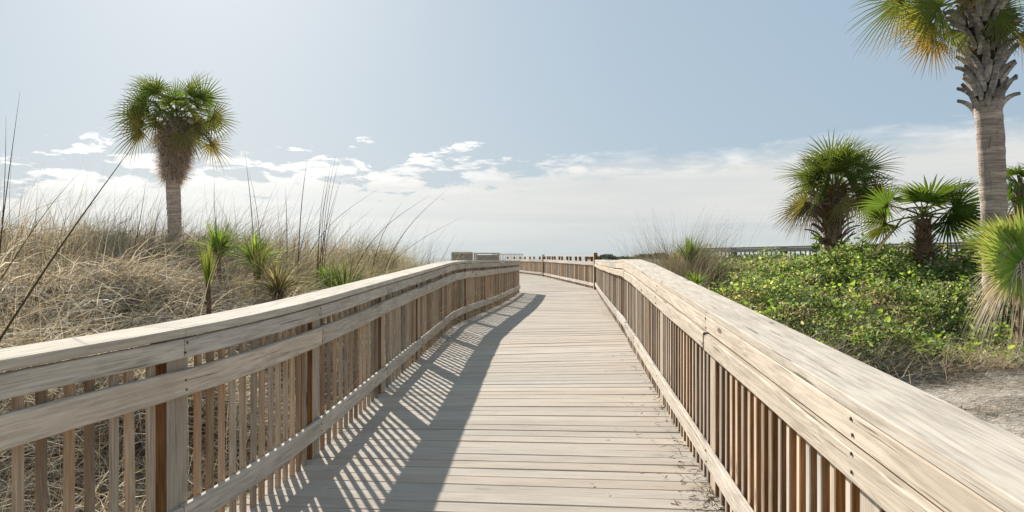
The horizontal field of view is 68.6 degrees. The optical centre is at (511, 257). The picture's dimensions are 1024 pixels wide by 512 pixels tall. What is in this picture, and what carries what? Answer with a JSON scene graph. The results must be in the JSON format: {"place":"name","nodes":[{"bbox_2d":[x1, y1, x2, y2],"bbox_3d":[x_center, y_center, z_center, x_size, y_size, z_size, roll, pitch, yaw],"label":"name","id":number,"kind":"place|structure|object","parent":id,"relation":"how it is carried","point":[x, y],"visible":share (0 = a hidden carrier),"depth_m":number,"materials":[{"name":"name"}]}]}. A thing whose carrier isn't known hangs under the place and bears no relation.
{"place":"outdoors","nodes":[
{"label":"outdoors","id":0,"kind":"place"},
{"bbox_2d":[225,273,724,511],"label":"path","id":1,"kind":"structure","parent":0,"point":[516,404],"depth_m":5.62,"materials":[{"name":"brown wood"}]},
{"bbox_2d":[0,262,455,511],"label":"boardwalk railing","id":2,"kind":"object","parent":1,"relation":"on","point":[165,387],"visible":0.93,"depth_m":3.76,"materials":[{"name":"brown wood"}]},
{"bbox_2d":[444,260,520,325],"bbox_3d":[-0.386,0.642,18.703,0.377,1.174,12.657,0,0,6],"label":"boardwalk railing","id":3,"kind":"object","parent":1,"relation":"on","point":[474,270],"visible":0.91,"depth_m":15.12,"materials":[{"name":"brown wood"}]},
{"bbox_2d":[506,256,541,275],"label":"boardwalk railing","id":4,"kind":"object","parent":1,"relation":"on","point":[530,266],"visible":0.63,"depth_m":48.56,"materials":[{"name":"brown wood"}]},
{"bbox_2d":[542,253,598,289],"bbox_3d":[2.446,0.520,35.457,0.193,1.380,17.170,0,0,-4],"label":"boardwalk railing","id":5,"kind":"object","parent":1,"relation":"on","point":[576,272],"visible":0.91,"depth_m":32.73,"materials":[{"name":"brown wood"}]},
{"bbox_2d":[594,259,643,341],"bbox_3d":[2.349,0.618,18.444,0.283,1.184,17.161,0,0,5],"label":"boardwalk railing","id":6,"kind":"object","parent":1,"relation":"on","point":[618,290],"visible":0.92,"depth_m":12.84,"materials":[{"name":"brown wood"}]},
{"bbox_2d":[606,351,724,511],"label":"leaf litter","id":7,"kind":"object","parent":1,"relation":"on","point":[721,508],"visible":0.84,"depth_m":4.51,"materials":[{"name":"brown plant"}]},
{"bbox_2d":[624,261,1023,511],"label":"boardwalk railing","id":8,"kind":"object","parent":1,"relation":"on","point":[767,414],"visible":0.94,"depth_m":2.84,"materials":[{"name":"brown wood"}]},
{"bbox_2d":[0,242,1023,511],"bbox_3d":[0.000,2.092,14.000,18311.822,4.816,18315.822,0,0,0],"label":"ground","id":9,"kind":"structure","parent":0,"point":[956,396],"depth_m":7.06,"materials":[{"name":"beige sand"}]},
{"bbox_2d":[0,142,5,252],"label":"reed stalk","id":10,"kind":"object","parent":9,"relation":"on","point":[4,190],"visible":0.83,"depth_m":6.22,"materials":[{"name":"brown plant"}]},
{"bbox_2d":[0,94,19,244],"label":"reed stalk","id":11,"kind":"object","parent":9,"relation":"on","point":[7,185],"visible":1,"depth_m":5.96,"materials":[{"name":"brown plant"}]},
{"bbox_2d":[0,174,77,278],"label":"reed stalk","id":12,"kind":"object","parent":9,"relation":"on","point":[31,232],"visible":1,"depth_m":8.01,"materials":[{"name":"brown plant"}]},
{"bbox_2d":[0,134,141,340],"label":"reed stalk","id":13,"kind":"object","parent":9,"relation":"on","point":[23,302],"visible":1,"depth_m":4.58,"materials":[{"name":"brown plant"}]},
{"bbox_2d":[133,184,145,250],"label":"reed stalk","id":14,"kind":"object","parent":9,"relation":"on","point":[139,220],"visible":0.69,"depth_m":12.03,"materials":[{"name":"brown plant"}]},
{"bbox_2d":[107,70,239,237],"bbox_3d":[-8.024,-2.392,18.028,3.162,4.428,3.150,0,0,0],"label":"palm tree","id":15,"kind":"object","parent":9,"relation":"on","point":[178,138],"visible":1,"depth_m":17.77,"materials":[{"name":"green plant"}]},
{"bbox_2d":[180,241,219,353],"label":"yucca","id":16,"kind":"object","parent":9,"relation":"on","point":[207,269],"visible":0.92,"depth_m":7.78,"materials":[{"name":"green plant"}]},
{"bbox_2d":[178,218,250,288],"bbox_3d":[-3.993,0.081,10.194,0.973,1.327,0.970,0,0,0],"label":"yucca","id":17,"kind":"object","parent":9,"relation":"on","point":[215,238],"visible":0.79,"depth_m":10.13,"materials":[{"name":"green plant"}]},
{"bbox_2d":[245,157,253,232],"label":"reed stalk","id":18,"kind":"object","parent":9,"relation":"on","point":[250,201],"visible":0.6,"depth_m":11.59,"materials":[{"name":"brown plant"}]},
{"bbox_2d":[216,227,290,292],"bbox_3d":[-3.407,0.231,9.966,1.006,1.312,0.975,0,0,0],"label":"yucca","id":19,"kind":"object","parent":9,"relation":"on","point":[254,238],"visible":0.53,"depth_m":9.93,"materials":[{"name":"green plant"}]},
{"bbox_2d":[250,178,259,235],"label":"reed stalk","id":20,"kind":"object","parent":9,"relation":"on","point":[256,209],"visible":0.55,"depth_m":11.68,"materials":[{"name":"brown plant"}]},
{"bbox_2d":[236,236,283,294],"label":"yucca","id":21,"kind":"object","parent":9,"relation":"on","point":[259,268],"visible":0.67,"depth_m":8.57,"materials":[{"name":"green plant"}]},
{"bbox_2d":[0,151,520,511],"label":"dune grass","id":22,"kind":"structure","parent":9,"relation":"on","point":[143,284],"depth_m":8.37,"materials":[{"name":"beige plant"}]},
{"bbox_2d":[227,246,319,314],"bbox_3d":[-2.543,0.353,7.977,1.116,1.017,1.105,0,0,0],"label":"grass clump","id":23,"kind":"object","parent":9,"relation":"on","point":[276,287],"visible":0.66,"depth_m":7.94,"materials":[{"name":"green plant"}]},
{"bbox_2d":[297,163,306,280],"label":"reed stalk","id":24,"kind":"object","parent":9,"relation":"on","point":[299,227],"visible":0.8,"depth_m":11.94,"materials":[{"name":"brown plant"}]},
{"bbox_2d":[316,189,327,288],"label":"reed stalk","id":25,"kind":"object","parent":9,"relation":"on","point":[318,243],"visible":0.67,"depth_m":10.74,"materials":[{"name":"brown plant"}]},
{"bbox_2d":[318,175,326,273],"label":"reed stalk","id":26,"kind":"object","parent":9,"relation":"on","point":[319,230],"visible":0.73,"depth_m":10.80,"materials":[{"name":"brown plant"}]},
{"bbox_2d":[319,161,331,282],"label":"reed stalk","id":27,"kind":"object","parent":9,"relation":"on","point":[322,227],"visible":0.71,"depth_m":10.81,"materials":[{"name":"brown plant"}]},
{"bbox_2d":[320,157,335,285],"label":"reed stalk","id":28,"kind":"object","parent":9,"relation":"on","point":[324,222],"visible":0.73,"depth_m":10.79,"materials":[{"name":"brown plant"}]},
{"bbox_2d":[320,174,335,288],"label":"reed stalk","id":29,"kind":"object","parent":9,"relation":"on","point":[325,231],"visible":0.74,"depth_m":10.78,"materials":[{"name":"brown plant"}]},
{"bbox_2d":[315,177,341,287],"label":"reed stalk","id":30,"kind":"object","parent":9,"relation":"on","point":[323,241],"visible":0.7,"depth_m":10.81,"materials":[{"name":"brown plant"}]},
{"bbox_2d":[306,259,351,290],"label":"shrub","id":31,"kind":"object","parent":9,"relation":"on","point":[325,275],"visible":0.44,"depth_m":10.18,"materials":[{"name":"green plant"}]},
{"bbox_2d":[323,195,336,267],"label":"reed stalk","id":32,"kind":"object","parent":9,"relation":"on","point":[327,237],"visible":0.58,"depth_m":10.83,"materials":[{"name":"brown plant"}]},
{"bbox_2d":[293,191,374,281],"bbox_3d":[-2.897,-0.242,11.997,1.522,1.708,0.012,0,0,0],"label":"reed stalk","id":33,"kind":"object","parent":9,"relation":"on","point":[326,229],"visible":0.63,"depth_m":11.99,"materials":[{"name":"brown plant"}]},
{"bbox_2d":[304,252,373,351],"bbox_3d":[-2.048,0.601,8.969,1.153,1.440,1.236,0,0,0],"label":"yucca","id":34,"kind":"object","parent":9,"relation":"on","point":[343,281],"visible":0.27,"depth_m":8.94,"materials":[{"name":"green plant"}]},
{"bbox_2d":[371,204,400,273],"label":"reed stalk","id":35,"kind":"object","parent":9,"relation":"on","point":[378,245],"visible":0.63,"depth_m":12.47,"materials":[{"name":"brown plant"}]},
{"bbox_2d":[352,197,426,275],"bbox_3d":[-2.186,-0.100,12.509,1.606,1.850,0.026,0,0,0],"label":"reed stalk","id":36,"kind":"object","parent":9,"relation":"on","point":[376,236],"visible":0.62,"depth_m":12.51,"materials":[{"name":"brown plant"}]},
{"bbox_2d":[382,195,440,274],"bbox_3d":[-1.866,-0.044,13.004,1.479,2.253,0.015,0,0,0],"label":"reed stalk","id":37,"kind":"object","parent":9,"relation":"on","point":[399,239],"visible":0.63,"depth_m":13.00,"materials":[{"name":"brown plant"}]},
{"bbox_2d":[451,252,499,264],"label":"boardwalk railing","id":38,"kind":"object","parent":9,"relation":"on","point":[461,256],"visible":0.45,"depth_m":46.00,"materials":[{"name":"grey wood"}]},
{"bbox_2d":[492,254,522,259],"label":"boardwalk railing","id":39,"kind":"object","parent":9,"relation":"on","point":[508,255],"visible":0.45,"depth_m":74.97,"materials":[{"name":"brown wood"}]},
{"bbox_2d":[576,207,784,317],"bbox_3d":[3.066,0.147,14.096,3.957,2.830,7.011,0,0,0],"label":"grass tuft","id":40,"kind":"object","parent":9,"relation":"on","point":[679,263],"visible":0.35,"depth_m":13.23,"materials":[{"name":"beige plant"}]},
{"bbox_2d":[671,232,704,274],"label":"yucca","id":41,"kind":"object","parent":9,"relation":"on","point":[688,247],"visible":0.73,"depth_m":13.34,"materials":[{"name":"green plant"}]},
{"bbox_2d":[685,268,710,284],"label":"yucca","id":42,"kind":"object","parent":9,"relation":"on","point":[694,279],"visible":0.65,"depth_m":10.96,"materials":[{"name":"green plant"}]},
{"bbox_2d":[810,231,823,273],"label":"leafy shoot","id":43,"kind":"object","parent":9,"relation":"on","point":[816,245],"visible":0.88,"depth_m":13.49,"materials":[{"name":"green plant"}]},
{"bbox_2d":[698,242,973,264],"bbox_3d":[7.436,0.268,18.477,0.232,1.155,9.601,0,0,-24],"label":"boardwalk railing","id":44,"kind":"object","parent":9,"relation":"on","point":[784,249],"visible":0.2,"depth_m":19.19,"materials":[{"name":"grey wood"}]},
{"bbox_2d":[771,127,906,256],"bbox_3d":[6.861,-1.137,15.937,2.745,3.352,2.603,0,0,22],"label":"palm tree","id":45,"kind":"object","parent":9,"relation":"on","point":[830,206],"visible":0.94,"depth_m":15.70,"materials":[{"name":"green plant"}]},
{"bbox_2d":[657,237,1023,371],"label":"ground cover","id":46,"kind":"object","parent":9,"relation":"on","point":[898,268],"visible":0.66,"depth_m":10.70,"materials":[{"name":"green plant"}]},
{"bbox_2d":[676,254,1023,435],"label":"dry stems","id":47,"kind":"object","parent":9,"relation":"on","point":[984,365],"visible":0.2,"depth_m":8.16,"materials":[{"name":"plant"}]},
{"bbox_2d":[853,233,870,292],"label":"leafy shoot","id":48,"kind":"object","parent":9,"relation":"on","point":[860,250],"visible":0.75,"depth_m":13.00,"materials":[{"name":"green plant"}]},
{"bbox_2d":[850,174,979,288],"bbox_3d":[7.264,-0.296,13.180,2.220,2.204,2.045,0,0,-25],"label":"palm tree","id":49,"kind":"object","parent":9,"relation":"on","point":[956,217],"visible":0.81,"depth_m":13.12,"materials":[{"name":"green plant"}]},
{"bbox_2d":[844,0,1023,317],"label":"palm tree","id":50,"kind":"object","parent":9,"relation":"on","point":[985,30],"visible":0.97,"depth_m":10.82,"materials":[{"name":"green plant"}]},
{"bbox_2d":[954,235,971,281],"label":"leafy shoot","id":51,"kind":"object","parent":9,"relation":"on","point":[962,264],"visible":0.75,"depth_m":11.78,"materials":[{"name":"green plant"}]},
{"bbox_2d":[951,207,1023,350],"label":"palmetto","id":52,"kind":"object","parent":9,"relation":"on","point":[1000,244],"visible":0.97,"depth_m":8.90,"materials":[{"name":"green plant"}]},
{"bbox_2d":[974,163,1023,225],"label":"palm tree","id":53,"kind":"object","parent":9,"relation":"on","point":[1016,198],"visible":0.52,"depth_m":16.82,"materials":[{"name":"green plant"}]},
{"bbox_2d":[0,0,1023,257],"label":"sky","id":54,"kind":"structure","parent":0,"point":[538,126],"materials":[{"name":"blue"}]},
{"bbox_2d":[405,258,793,266],"bbox_3d":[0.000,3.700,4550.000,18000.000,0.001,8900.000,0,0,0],"label":"sea","id":55,"kind":"structure","parent":0,"point":[448,259],"depth_m":1387.86,"materials":[{"name":"teal liquid"}]},
{"bbox_2d":[587,252,755,259],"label":"shore trees","id":56,"kind":"object","parent":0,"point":[606,256],"visible":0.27,"depth_m":1219.78,"materials":[{"name":"green plant"}]}
]}

